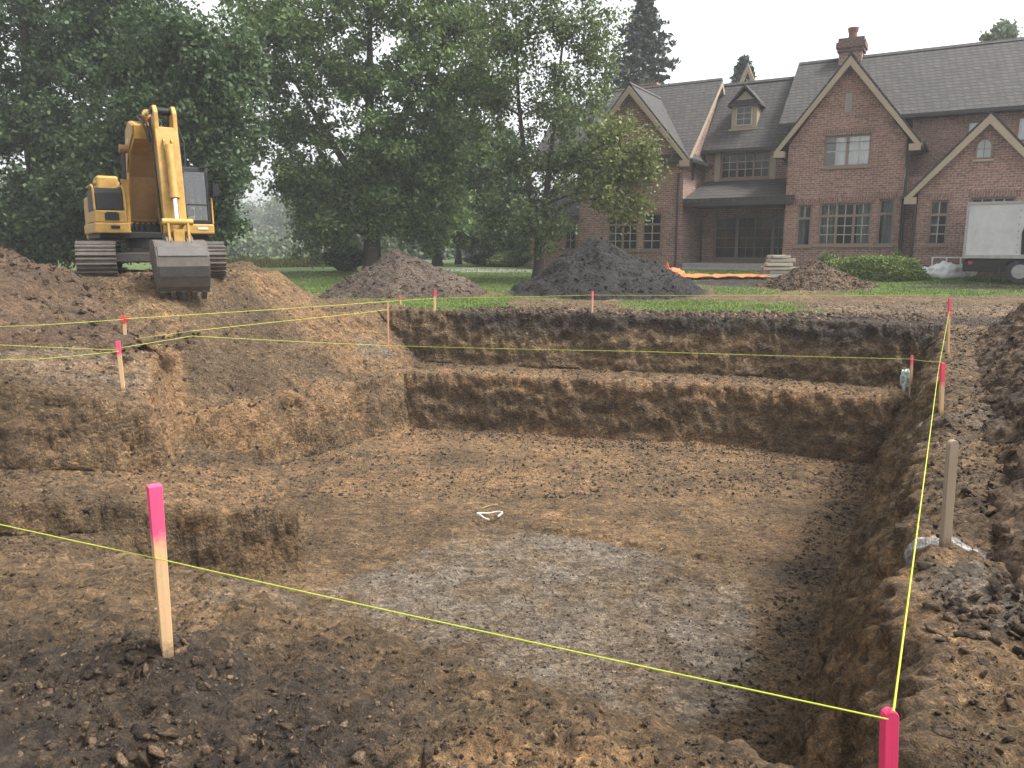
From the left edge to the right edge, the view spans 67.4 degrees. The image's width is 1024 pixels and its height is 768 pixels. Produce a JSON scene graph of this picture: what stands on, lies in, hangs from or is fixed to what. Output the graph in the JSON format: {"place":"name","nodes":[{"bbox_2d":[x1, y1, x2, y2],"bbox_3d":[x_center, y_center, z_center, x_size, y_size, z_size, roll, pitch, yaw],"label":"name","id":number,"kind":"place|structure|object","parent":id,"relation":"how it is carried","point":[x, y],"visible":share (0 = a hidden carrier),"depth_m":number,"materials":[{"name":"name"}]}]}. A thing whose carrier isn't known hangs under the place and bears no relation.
{"place":"outdoors","nodes":[
{"label":"outdoors","id":0,"kind":"place"},
{"bbox_2d":[135,310,382,338],"bbox_3d":[-4.818,-1.333,16.695,0.980,0.208,6.673,8,13,37],"label":"mason line","id":1,"kind":"object","parent":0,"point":[253,324],"visible":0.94,"depth_m":15.45,"materials":[{"name":"yellow fabric"}]},
{"bbox_2d":[0,524,887,719],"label":"mason line","id":2,"kind":"object","parent":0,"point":[489,632],"visible":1,"depth_m":2.10,"materials":[{"name":"yellow fabric"}]},
{"bbox_2d":[0,256,1023,767],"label":"ground","id":3,"kind":"structure","parent":0,"point":[850,660],"depth_m":10.39,"materials":[{"name":"soil"}]},
{"bbox_2d":[0,156,27,196],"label":"background tree","id":4,"kind":"object","parent":3,"relation":"on","point":[18,169],"visible":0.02,"depth_m":69.35,"materials":[{"name":"green plant"}]},
{"bbox_2d":[6,345,109,349],"bbox_3d":[-9.213,-0.434,11.038,6.605,0.305,0.270,-1,10,-8],"label":"mason line","id":5,"kind":"object","parent":3,"relation":"on","point":[58,347],"visible":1,"depth_m":11.41,"materials":[{"name":"yellow fabric"}]},
{"bbox_2d":[0,319,123,326],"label":"mason line","id":6,"kind":"object","parent":3,"relation":"on","point":[61,323],"visible":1,"depth_m":13.37,"materials":[{"name":"yellow fabric"}]},
{"bbox_2d":[7,351,118,359],"bbox_3d":[-8.410,-0.277,10.736,5.224,0.123,0.533,-3,10,-15],"label":"mason line","id":7,"kind":"object","parent":3,"relation":"on","point":[57,357],"visible":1,"depth_m":11.05,"materials":[{"name":"yellow fabric"}]},
{"bbox_2d":[0,0,181,269],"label":"maple tree","id":8,"kind":"object","parent":3,"relation":"on","point":[44,224],"visible":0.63,"depth_m":30.44,"materials":[{"name":"green plant"}]},
{"bbox_2d":[0,247,200,357],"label":"dirt mound","id":9,"kind":"object","parent":3,"relation":"on","point":[38,296],"visible":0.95,"depth_m":14.19,"materials":[{"name":"brown soil"}]},
{"bbox_2d":[75,105,225,299],"bbox_3d":[-8.590,-4.186,18.229,3.060,4.077,6.046,-5,11,-25],"label":"excavator","id":10,"kind":"object","parent":9,"relation":"on","point":[142,218],"visible":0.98,"depth_m":16.78,"materials":[{"name":"metal"}]},
{"bbox_2d":[115,341,125,390],"bbox_3d":[-5.966,-0.214,11.721,0.065,0.887,0.030,-5,10,-17],"label":"survey stake","id":11,"kind":"object","parent":3,"relation":"on","point":[119,358],"visible":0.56,"depth_m":11.70,"materials":[{"name":"brown wood"}]},
{"bbox_2d":[122,316,126,334],"bbox_3d":[-7.264,-0.950,14.414,0.060,0.648,0.030,-1,10,-17],"label":"survey stake","id":12,"kind":"object","parent":3,"relation":"on","point":[124,327],"visible":0.56,"depth_m":14.38,"materials":[{"name":"brown wood"}]},
{"bbox_2d":[29,0,279,250],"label":"maple tree","id":13,"kind":"object","parent":3,"relation":"on","point":[199,78],"visible":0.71,"depth_m":27.32,"materials":[{"name":"green plant"}]},
{"bbox_2d":[146,483,173,657],"bbox_3d":[-1.290,0.748,2.833,0.047,0.780,0.045,-7,12,-35],"label":"survey stake","id":14,"kind":"object","parent":3,"relation":"on","point":[157,524],"visible":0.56,"depth_m":2.80,"materials":[{"name":"brown wood"}]},
{"bbox_2d":[196,239,246,254],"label":"background tree","id":15,"kind":"object","parent":3,"relation":"on","point":[231,246],"visible":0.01,"depth_m":81.60,"materials":[{"name":"green plant"}]},
{"bbox_2d":[226,231,265,255],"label":"background tree","id":16,"kind":"object","parent":3,"relation":"on","point":[252,233],"depth_m":89.08,"materials":[{"name":"green plant"}]},
{"bbox_2d":[234,194,263,215],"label":"background tree","id":17,"kind":"object","parent":3,"relation":"on","point":[240,200],"depth_m":212.40,"materials":[{"name":"green plant"}]},
{"bbox_2d":[234,194,269,236],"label":"background tree","id":18,"kind":"object","parent":3,"relation":"on","point":[254,213],"visible":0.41,"depth_m":182.91,"materials":[{"name":"green plant"}]},
{"bbox_2d":[225,228,281,257],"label":"background tree","id":19,"kind":"object","parent":3,"relation":"on","point":[255,248],"visible":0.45,"depth_m":82.21,"materials":[{"name":"green plant"}]},
{"bbox_2d":[253,225,286,243],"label":"background tree","id":20,"kind":"object","parent":3,"relation":"on","point":[264,235],"visible":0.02,"depth_m":108.60,"materials":[{"name":"green plant"}]},
{"bbox_2d":[256,192,294,236],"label":"background tree","id":21,"kind":"object","parent":3,"relation":"on","point":[272,209],"visible":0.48,"depth_m":163.23,"materials":[{"name":"green plant"}]},
{"bbox_2d":[226,253,331,267],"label":"weeds","id":22,"kind":"object","parent":3,"relation":"on","point":[264,262],"visible":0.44,"depth_m":42.69,"materials":[{"name":"green plant"}]},
{"bbox_2d":[258,230,308,256],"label":"background tree","id":23,"kind":"object","parent":3,"relation":"on","point":[282,246],"visible":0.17,"depth_m":88.73,"materials":[{"name":"green plant"}]},
{"bbox_2d":[268,220,305,240],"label":"background tree","id":24,"kind":"object","parent":3,"relation":"on","point":[284,230],"visible":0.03,"depth_m":145.47,"materials":[{"name":"green plant"}]},
{"bbox_2d":[283,238,312,247],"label":"background tree","id":25,"kind":"object","parent":3,"relation":"on","point":[296,242],"depth_m":95.81,"materials":[{"name":"green plant"}]},
{"bbox_2d":[275,149,353,238],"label":"background tree","id":26,"kind":"object","parent":3,"relation":"on","point":[291,220],"visible":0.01,"depth_m":100.41,"materials":[{"name":"green plant"}]},
{"bbox_2d":[316,243,362,270],"bbox_3d":[-8.530,-6.548,39.450,2.356,1.735,2.258,9,14,42],"label":"shrub","id":27,"kind":"object","parent":3,"relation":"on","point":[350,258],"visible":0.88,"depth_m":39.01,"materials":[{"name":"green plant"}]},
{"bbox_2d":[301,205,391,256],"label":"background tree","id":28,"kind":"object","parent":3,"relation":"on","point":[360,243],"visible":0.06,"depth_m":77.74,"materials":[{"name":"green plant"}]},
{"bbox_2d":[207,0,525,269],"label":"maple tree","id":29,"kind":"object","parent":3,"relation":"on","point":[323,190],"visible":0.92,"depth_m":35.61,"materials":[{"name":"green plant"}]},
{"bbox_2d":[387,302,388,348],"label":"survey stake","id":30,"kind":"object","parent":3,"relation":"on","point":[388,322],"visible":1,"depth_m":19.65,"materials":[{"name":"brown wood"}]},
{"bbox_2d":[319,249,489,298],"bbox_3d":[-3.905,-3.927,27.347,6.398,1.748,6.090,0,10,0],"label":"dirt mound","id":31,"kind":"object","parent":3,"relation":"on","point":[394,273],"visible":0.94,"depth_m":25.83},
{"bbox_2d":[380,223,471,259],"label":"background tree","id":32,"kind":"object","parent":3,"relation":"on","point":[446,254],"visible":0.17,"depth_m":68.16,"materials":[{"name":"green plant"}]},
{"bbox_2d":[433,290,436,313],"bbox_3d":[-2.049,-2.134,20.379,0.075,0.721,0.030,0,10,-17],"label":"survey stake","id":33,"kind":"object","parent":3,"relation":"on","point":[434,303],"visible":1,"depth_m":20.37,"materials":[{"name":"brown wood"}]},
{"bbox_2d":[349,67,529,265],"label":"maple tree","id":34,"kind":"object","parent":3,"relation":"on","point":[469,240],"visible":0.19,"depth_m":44.10,"materials":[{"name":"green plant"}]},
{"bbox_2d":[453,240,474,256],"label":"background tree","id":35,"kind":"object","parent":3,"relation":"on","point":[465,253],"visible":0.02,"depth_m":83.82,"materials":[{"name":"green plant"}]},
{"bbox_2d":[458,253,493,265],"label":"shrub","id":36,"kind":"object","parent":3,"relation":"on","point":[476,260],"visible":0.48,"depth_m":46.16,"materials":[{"name":"green plant"}]},
{"bbox_2d":[462,237,500,254],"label":"background tree","id":37,"kind":"object","parent":3,"relation":"on","point":[477,251],"visible":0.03,"depth_m":76.61,"materials":[{"name":"green plant"}]},
{"bbox_2d":[476,511,502,519],"bbox_3d":[-0.361,2.109,12.333,0.434,0.072,0.333,0,10,0],"label":"rope loop","id":38,"kind":"object","parent":3,"relation":"on","point":[483,517],"visible":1,"depth_m":12.43,"materials":[{"name":"white fabric"}]},
{"bbox_2d":[454,98,543,263],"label":"maple tree","id":39,"kind":"object","parent":3,"relation":"on","point":[458,256],"visible":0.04,"depth_m":51.05,"materials":[{"name":"green plant"}]},
{"bbox_2d":[485,253,515,266],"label":"shrub","id":40,"kind":"object","parent":3,"relation":"on","point":[499,260],"visible":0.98,"depth_m":43.13,"materials":[{"name":"green plant"}]},
{"bbox_2d":[489,248,530,266],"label":"shrub","id":41,"kind":"object","parent":3,"relation":"on","point":[515,255],"visible":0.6,"depth_m":44.14,"materials":[{"name":"green plant"}]},
{"bbox_2d":[0,261,1023,767],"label":"soil clods","id":42,"kind":"object","parent":3,"relation":"on","point":[88,725],"visible":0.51,"depth_m":6.80,"materials":[{"name":"brown soil"}]},
{"bbox_2d":[427,0,678,278],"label":"locust tree","id":43,"kind":"object","parent":3,"relation":"on","point":[496,100],"visible":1,"depth_m":31.32,"materials":[{"name":"green plant"}]},
{"bbox_2d":[591,291,593,312],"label":"survey stake","id":44,"kind":"object","parent":3,"relation":"on","point":[592,295],"visible":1,"depth_m":19.24,"materials":[{"name":"brown wood"}]},
{"bbox_2d":[126,295,921,318],"bbox_3d":[0.351,-1.858,16.348,14.116,0.642,6.953,2,10,11],"label":"mason line","id":45,"kind":"object","parent":44,"relation":"attached to","point":[582,295],"visible":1,"depth_m":15.68,"materials":[{"name":"yellow fabric"}]},
{"bbox_2d":[511,237,702,300],"bbox_3d":[3.438,-4.216,27.916,7.281,2.224,7.303,0,10,0],"label":"dirt mound","id":46,"kind":"object","parent":3,"relation":"on","point":[602,268],"visible":0.96,"depth_m":26.38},
{"bbox_2d":[550,0,681,190],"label":"spruce tree","id":47,"kind":"object","parent":3,"relation":"on","point":[641,41],"visible":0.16,"depth_m":53.91,"materials":[{"name":"green plant"}]},
{"bbox_2d":[281,268,1023,312],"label":"lawn grass","id":48,"kind":"structure","parent":3,"relation":"on","point":[675,306],"depth_m":26.24,"materials":[{"name":"green plant"}]},
{"bbox_2d":[667,267,686,278],"bbox_3d":[6.731,-4.622,32.099,1.154,0.513,0.920,0,10,0],"label":"netting bundle","id":49,"kind":"object","parent":3,"relation":"on","point":[679,271],"visible":0.28,"depth_m":31.86,"materials":[{"name":"orange plastic"}]},
{"bbox_2d":[683,273,770,277],"bbox_3d":[8.243,-4.444,31.695,4.600,0.221,1.230,3,11,18],"label":"orange netting","id":50,"kind":"object","parent":3,"relation":"on","point":[697,275],"visible":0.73,"depth_m":31.33,"materials":[{"name":"orange plastic"}]},
{"bbox_2d":[729,54,757,82],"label":"spruce tree","id":51,"kind":"object","parent":3,"relation":"on","point":[741,65],"visible":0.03,"depth_m":58.43,"materials":[{"name":"green plant"}]},
{"bbox_2d":[761,274,782,277],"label":"timber beam","id":52,"kind":"structure","parent":3,"relation":"on","point":[773,275],"depth_m":30.95,"materials":[{"name":"beige wood"}]},
{"bbox_2d":[769,270,789,273],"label":"timber beam","id":53,"kind":"structure","parent":52,"relation":"on","point":[777,272],"depth_m":30.89,"materials":[{"name":"wood"}]},
{"bbox_2d":[765,267,793,269],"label":"timber beam","id":54,"kind":"structure","parent":53,"relation":"on","point":[778,268],"depth_m":30.85,"materials":[{"name":"beige wood"}]},
{"bbox_2d":[766,263,792,265],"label":"timber beam","id":55,"kind":"structure","parent":54,"relation":"on","point":[779,264],"depth_m":30.81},
{"bbox_2d":[770,259,795,261],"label":"timber beam","id":56,"kind":"structure","parent":55,"relation":"on","point":[782,260],"depth_m":30.78,"materials":[{"name":"beige wood"}]},
{"bbox_2d":[773,256,790,257],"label":"timber beam","id":57,"kind":"structure","parent":56,"relation":"on","point":[781,256],"depth_m":30.76,"materials":[{"name":"beige wood"}]},
{"bbox_2d":[529,27,1023,276],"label":"brick house","id":58,"kind":"structure","parent":3,"relation":"on","point":[853,150],"depth_m":34.34,"materials":[{"name":"brown brick"}]},
{"bbox_2d":[562,223,575,251],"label":"window","id":59,"kind":"structure","parent":58,"relation":"in","point":[569,246],"depth_m":41.56,"materials":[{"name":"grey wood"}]},
{"bbox_2d":[608,214,649,251],"bbox_3d":[5.745,-7.649,38.947,2.200,2.280,0.970,6,12,29],"label":"window","id":60,"kind":"structure","parent":58,"relation":"in","point":[628,242],"depth_m":39.24,"materials":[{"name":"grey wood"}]},
{"bbox_2d":[640,213,661,251],"bbox_3d":[7.079,-7.516,38.189,1.580,2.280,0.970,6,12,29],"label":"window","id":61,"kind":"structure","parent":58,"relation":"in","point":[654,240],"depth_m":38.46,"materials":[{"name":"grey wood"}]},
{"bbox_2d":[718,151,770,180],"bbox_3d":[11.744,-10.850,38.384,3.010,1.740,0.970,6,12,29],"label":"window","id":62,"kind":"structure","parent":58,"relation":"in","point":[744,165],"depth_m":38.54,"materials":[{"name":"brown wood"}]},
{"bbox_2d":[713,215,784,261],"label":"french doors","id":63,"kind":"structure","parent":58,"relation":"in","point":[736,238],"depth_m":39.30,"materials":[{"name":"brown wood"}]},
{"bbox_2d":[793,205,811,248],"bbox_3d":[13.237,-7.080,34.655,1.200,2.290,0.970,6,12,29],"label":"window","id":64,"kind":"structure","parent":58,"relation":"in","point":[804,211],"depth_m":34.58,"materials":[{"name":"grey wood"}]},
{"bbox_2d":[821,133,871,169],"bbox_3d":[14.595,-10.037,33.338,2.460,1.810,0.970,6,12,29],"label":"window","id":65,"kind":"structure","parent":58,"relation":"in","point":[852,154],"depth_m":33.09,"materials":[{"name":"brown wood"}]},
{"bbox_2d":[815,201,882,247],"bbox_3d":[14.691,-6.979,33.821,2.720,2.300,0.970,6,12,29],"label":"window","id":66,"kind":"structure","parent":58,"relation":"in","point":[841,225],"depth_m":33.82,"materials":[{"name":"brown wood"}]},
{"bbox_2d":[874,199,894,247],"bbox_3d":[16.094,-6.897,33.013,1.200,2.420,0.970,6,12,29],"label":"window","id":67,"kind":"structure","parent":58,"relation":"in","point":[888,205],"depth_m":32.87,"materials":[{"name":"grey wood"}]},
{"bbox_2d":[924,200,949,247],"bbox_3d":[17.312,-6.491,31.198,1.270,2.250,0.970,6,12,29],"label":"window","id":68,"kind":"structure","parent":58,"relation":"in","point":[939,209],"depth_m":31.13,"materials":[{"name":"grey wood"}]},
{"bbox_2d":[967,120,980,132],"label":"window","id":69,"kind":"structure","parent":58,"relation":"in","point":[971,124],"depth_m":32.83,"materials":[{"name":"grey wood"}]},
{"bbox_2d":[973,139,993,161],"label":"arched window","id":70,"kind":"structure","parent":58,"relation":"in","point":[984,147],"depth_m":29.65,"materials":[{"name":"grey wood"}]},
{"bbox_2d":[971,196,1016,201],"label":"window","id":71,"kind":"structure","parent":58,"relation":"in","point":[981,199],"depth_m":30.11,"materials":[{"name":"brown wood"}]},
{"bbox_2d":[1016,116,1023,140],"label":"window","id":72,"kind":"structure","parent":58,"relation":"in","point":[1020,125],"depth_m":31.99,"materials":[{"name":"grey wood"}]},
{"bbox_2d":[755,260,879,290],"bbox_3d":[11.256,-4.013,28.379,4.365,1.128,3.720,0,10,0],"label":"dirt mound","id":73,"kind":"object","parent":3,"relation":"on","point":[817,275],"visible":0.99,"depth_m":27.56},
{"bbox_2d":[816,251,837,262],"bbox_3d":[12.772,-4.797,31.256,1.027,1.225,0.978,9,14,42],"label":"shrub","id":74,"kind":"object","parent":3,"relation":"on","point":[825,256],"visible":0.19,"depth_m":31.09,"materials":[{"name":"green plant"}]},
{"bbox_2d":[824,254,927,281],"bbox_3d":[14.104,-4.501,29.962,3.902,1.181,1.452,2,10,12],"label":"hedge","id":75,"kind":"object","parent":3,"relation":"on","point":[884,268],"visible":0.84,"depth_m":29.50,"materials":[{"name":"green plant"}]},
{"bbox_2d":[879,707,898,767],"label":"survey stake","id":76,"kind":"object","parent":3,"relation":"on","point":[888,741],"visible":0.89,"depth_m":1.70,"materials":[{"name":"pink wood"}]},
{"bbox_2d":[892,314,948,712],"bbox_3d":[3.725,-0.110,6.695,0.034,0.224,11.716,6,11,29],"label":"mason line","id":77,"kind":"object","parent":76,"relation":"attached to","point":[897,679],"visible":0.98,"depth_m":2.35,"materials":[{"name":"yellow fabric"}]},
{"bbox_2d":[891,248,904,256],"bbox_3d":[15.607,-4.906,31.227,0.988,1.247,0.922,-9,13,-41],"label":"shrub","id":78,"kind":"object","parent":3,"relation":"on","point":[898,253],"visible":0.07,"depth_m":31.12,"materials":[{"name":"green plant"}]},
{"bbox_2d":[909,355,913,395],"bbox_3d":[7.613,-0.031,14.657,0.050,1.048,0.031,-6,10,-16],"label":"survey stake","id":79,"kind":"object","parent":3,"relation":"on","point":[911,370],"visible":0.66,"depth_m":14.61,"materials":[{"name":"brown wood"}]},
{"bbox_2d":[900,369,909,391],"bbox_3d":[7.580,-0.066,14.774,0.218,0.464,0.180,6,12,31],"label":"plastic bag","id":80,"kind":"object","parent":79,"relation":"hanging from","point":[904,378],"visible":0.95,"depth_m":14.72,"materials":[{"name":"white plastic"}]},
{"bbox_2d":[914,270,931,280],"bbox_3d":[15.787,-4.144,29.524,0.586,0.547,0.559,9,13,41],"label":"shrub","id":81,"kind":"object","parent":3,"relation":"on","point":[925,276],"visible":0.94,"depth_m":29.41,"materials":[{"name":"green plant"}]},
{"bbox_2d":[938,363,945,415],"bbox_3d":[4.180,0.112,7.473,0.048,0.643,0.025,-6,10,-11],"label":"survey stake","id":82,"kind":"object","parent":3,"relation":"on","point":[941,385],"visible":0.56,"depth_m":7.45,"materials":[{"name":"brown wood"}]},
{"bbox_2d":[121,336,942,362],"bbox_3d":[0.833,-0.709,13.056,11.327,0.992,7.881,4,11,22],"label":"mason line","id":83,"kind":"object","parent":82,"relation":"attached to","point":[531,349],"visible":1,"depth_m":14.07,"materials":[{"name":"yellow fabric"}]},
{"bbox_2d":[927,261,965,277],"bbox_3d":[17.011,-4.491,30.076,1.490,0.682,0.864,0,10,0],"label":"plastic sheet","id":84,"kind":"object","parent":3,"relation":"on","point":[943,269],"visible":0.84,"depth_m":29.81,"materials":[{"name":"white plastic"}]},
{"bbox_2d":[931,257,961,265],"bbox_3d":[17.314,-4.696,30.650,1.100,0.750,0.041,4,11,20],"label":"wire frame rack","id":85,"kind":"object","parent":3,"relation":"on","point":[946,259],"visible":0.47,"depth_m":30.59,"materials":[{"name":"grey metal"}]},
{"bbox_2d":[939,439,958,547],"bbox_3d":[2.348,0.652,4.136,0.056,0.724,0.029,-3,10,-11],"label":"survey stake","id":86,"kind":"object","parent":3,"relation":"on","point":[949,487],"visible":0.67,"depth_m":4.11,"materials":[{"name":"brown wood"}]},
{"bbox_2d":[947,298,950,355],"bbox_3d":[6.685,-0.810,11.758,0.040,1.003,0.026,-6,10,-11],"label":"survey stake","id":87,"kind":"object","parent":3,"relation":"on","point":[948,323],"visible":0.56,"depth_m":11.74,"materials":[{"name":"brown wood"}]},
{"bbox_2d":[961,264,976,276],"bbox_3d":[18.052,-4.554,30.576,0.853,0.531,0.717,0,10,0],"label":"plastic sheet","id":88,"kind":"object","parent":3,"relation":"on","point":[970,274],"visible":0.21,"depth_m":30.30,"materials":[{"name":"grey plastic"}]},
{"bbox_2d":[962,201,1023,283],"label":"box truck","id":89,"kind":"object","parent":3,"relation":"on","point":[994,237],"visible":1,"depth_m":27.50,"materials":[{"name":"metal"}]},
{"bbox_2d":[974,302,1023,747],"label":"spoil heap","id":90,"kind":"object","parent":3,"relation":"on","point":[999,352],"visible":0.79,"depth_m":6.65,"materials":[{"name":"brown soil"}]},
{"bbox_2d":[978,18,1022,41],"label":"distant tree","id":91,"kind":"object","parent":3,"relation":"on","point":[1005,28],"visible":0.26,"depth_m":57.69,"materials":[{"name":"green plant"}]},
{"bbox_2d":[0,0,1023,225],"label":"sky","id":92,"kind":"structure","parent":0,"point":[710,35],"materials":[{"name":"white"}]},
{"bbox_3d":[10.761,-4.403,31.310,1.167,0.114,0.260,3,11,16],"label":"timber beam","id":93,"kind":"object","parent":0,"visible":0},
{"bbox_2d":[763,270,785,272],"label":"timber beam","id":94,"kind":"structure","parent":93,"relation":"on","point":[765,271],"depth_m":31.24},
{"bbox_3d":[10.795,-4.608,31.578,0.923,0.116,0.260,3,12,13],"label":"timber beam","id":95,"kind":"object","parent":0,"visible":0},
{"bbox_2d":[760,266,783,269],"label":"timber beam","id":96,"kind":"structure","parent":95,"relation":"on","point":[761,267],"depth_m":31.49,"materials":[{"name":"beige wood"}]},
{"bbox_2d":[764,262,790,265],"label":"timber beam","id":97,"kind":"structure","parent":96,"relation":"on","point":[775,262],"depth_m":31.12,"materials":[{"name":"beige wood"}]},
{"bbox_3d":[10.800,-5.010,31.205,0.904,0.106,0.260,3,10,17],"label":"timber beam","id":98,"kind":"object","parent":97,"relation":"on","visible":0},
{"bbox_2d":[766,255,785,257],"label":"timber beam","id":99,"kind":"structure","parent":98,"relation":"on","point":[769,256],"depth_m":31.07,"materials":[{"name":"beige wood"}]}
]}

